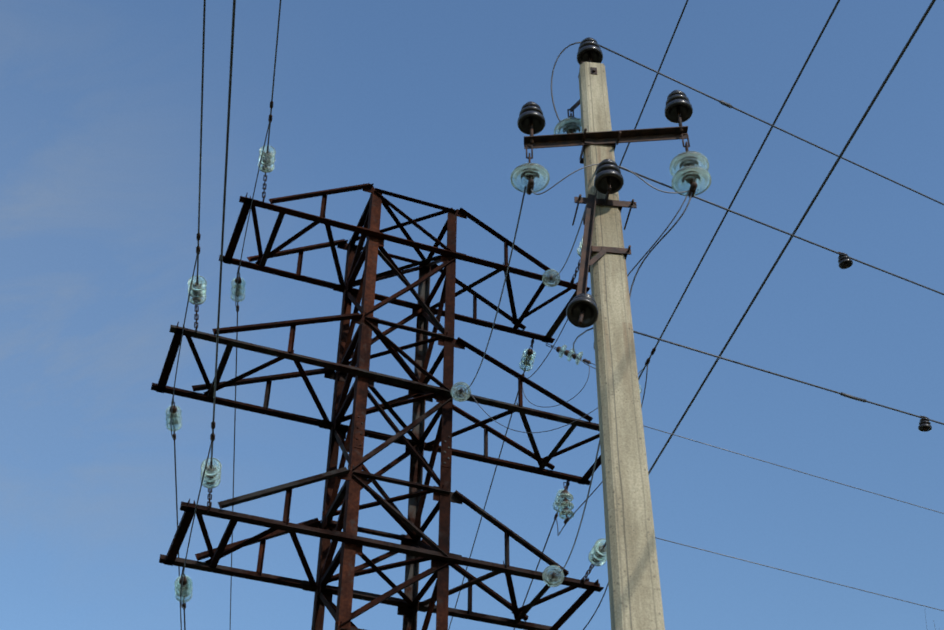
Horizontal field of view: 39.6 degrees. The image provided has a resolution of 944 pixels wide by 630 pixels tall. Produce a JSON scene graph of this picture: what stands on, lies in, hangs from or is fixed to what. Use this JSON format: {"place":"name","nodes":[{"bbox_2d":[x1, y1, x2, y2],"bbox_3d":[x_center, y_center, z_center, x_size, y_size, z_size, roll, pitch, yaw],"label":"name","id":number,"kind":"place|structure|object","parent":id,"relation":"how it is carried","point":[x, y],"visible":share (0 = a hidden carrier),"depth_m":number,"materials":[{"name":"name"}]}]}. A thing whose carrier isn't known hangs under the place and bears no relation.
{"place":"outdoors","nodes":[
{"label":"outdoors","id":0,"kind":"place"},
{"bbox_2d":[0,0,943,629],"label":"sky","id":1,"kind":"structure","parent":0,"point":[100,100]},
{"bbox_2d":[517,37,692,349],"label":"pole pin insulators","id":2,"kind":"object","parent":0,"point":[582,310],"visible":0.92,"depth_m":8.76,"materials":[{"name":"black ceramic"}]},
{"bbox_2d":[524,62,687,295],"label":"steel pole fittings","id":3,"kind":"object","parent":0,"point":[610,138],"visible":0.77,"depth_m":8.70,"materials":[{"name":"brown metal"}]},
{"bbox_2d":[510,109,710,197],"bbox_3d":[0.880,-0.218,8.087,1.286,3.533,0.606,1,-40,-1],"label":"pole glass insulators","id":4,"kind":"object","parent":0,"point":[689,170],"visible":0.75,"depth_m":8.45,"materials":[{"name":"glass"}]},
{"bbox_2d":[531,164,689,194],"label":"pale pole jumpers","id":5,"kind":"object","parent":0,"point":[618,166],"visible":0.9,"depth_m":8.33,"materials":[{"name":"grey metal"}]},
{"bbox_2d":[643,425,943,610],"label":"pole service wires","id":6,"kind":"object","parent":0,"point":[804,473],"visible":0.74,"depth_m":7.78,"materials":[{"name":"grey metal"}]},
{"label":"ground","id":7,"kind":"structure","parent":0,"visible":0},
{"bbox_2d":[579,62,664,629],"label":"concrete pole","id":8,"kind":"object","parent":7,"relation":"on","point":[635,599],"visible":0.83,"depth_m":7.30,"materials":[{"name":"beige concrete"}]},
{"bbox_2d":[461,42,943,575],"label":"line wires","id":9,"kind":"object","parent":8,"relation":"attached to","point":[655,244],"visible":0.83,"depth_m":9.21,"materials":[{"name":"black metal"}]},
{"bbox_2d":[173,0,935,629],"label":"tower conductors","id":10,"kind":"object","parent":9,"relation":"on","point":[619,168],"visible":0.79,"depth_m":12.30,"materials":[{"name":"grey metal"}]},
{"bbox_2d":[838,252,931,431],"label":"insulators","id":11,"kind":"object","parent":9,"relation":"hanging from","point":[845,261],"visible":0.98,"depth_m":9.05,"materials":[{"name":"brown ceramic"}]},
{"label":"tower footings","id":12,"kind":"object","parent":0,"visible":0},
{"bbox_2d":[151,183,603,629],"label":"lattice tower","id":13,"kind":"structure","parent":12,"relation":"on","point":[412,546],"depth_m":16.85,"materials":[{"name":"metal"}]},
{"bbox_2d":[165,102,655,609],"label":"insulator strings","id":14,"kind":"object","parent":13,"relation":"attached to","point":[563,505],"visible":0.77,"depth_m":16.09,"materials":[{"name":"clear glass"}]},
{"bbox_2d":[171,120,647,629],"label":"tower jumpers","id":15,"kind":"object","parent":14,"relation":"attached to","point":[212,439],"visible":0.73,"depth_m":16.13,"materials":[{"name":"grey metal"}]},
{"bbox_2d":[451,269,590,586],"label":"tower tap insulators","id":16,"kind":"object","parent":13,"relation":"attached to","point":[550,571],"visible":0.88,"depth_m":16.61,"materials":[{"name":"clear glass"}]}
]}

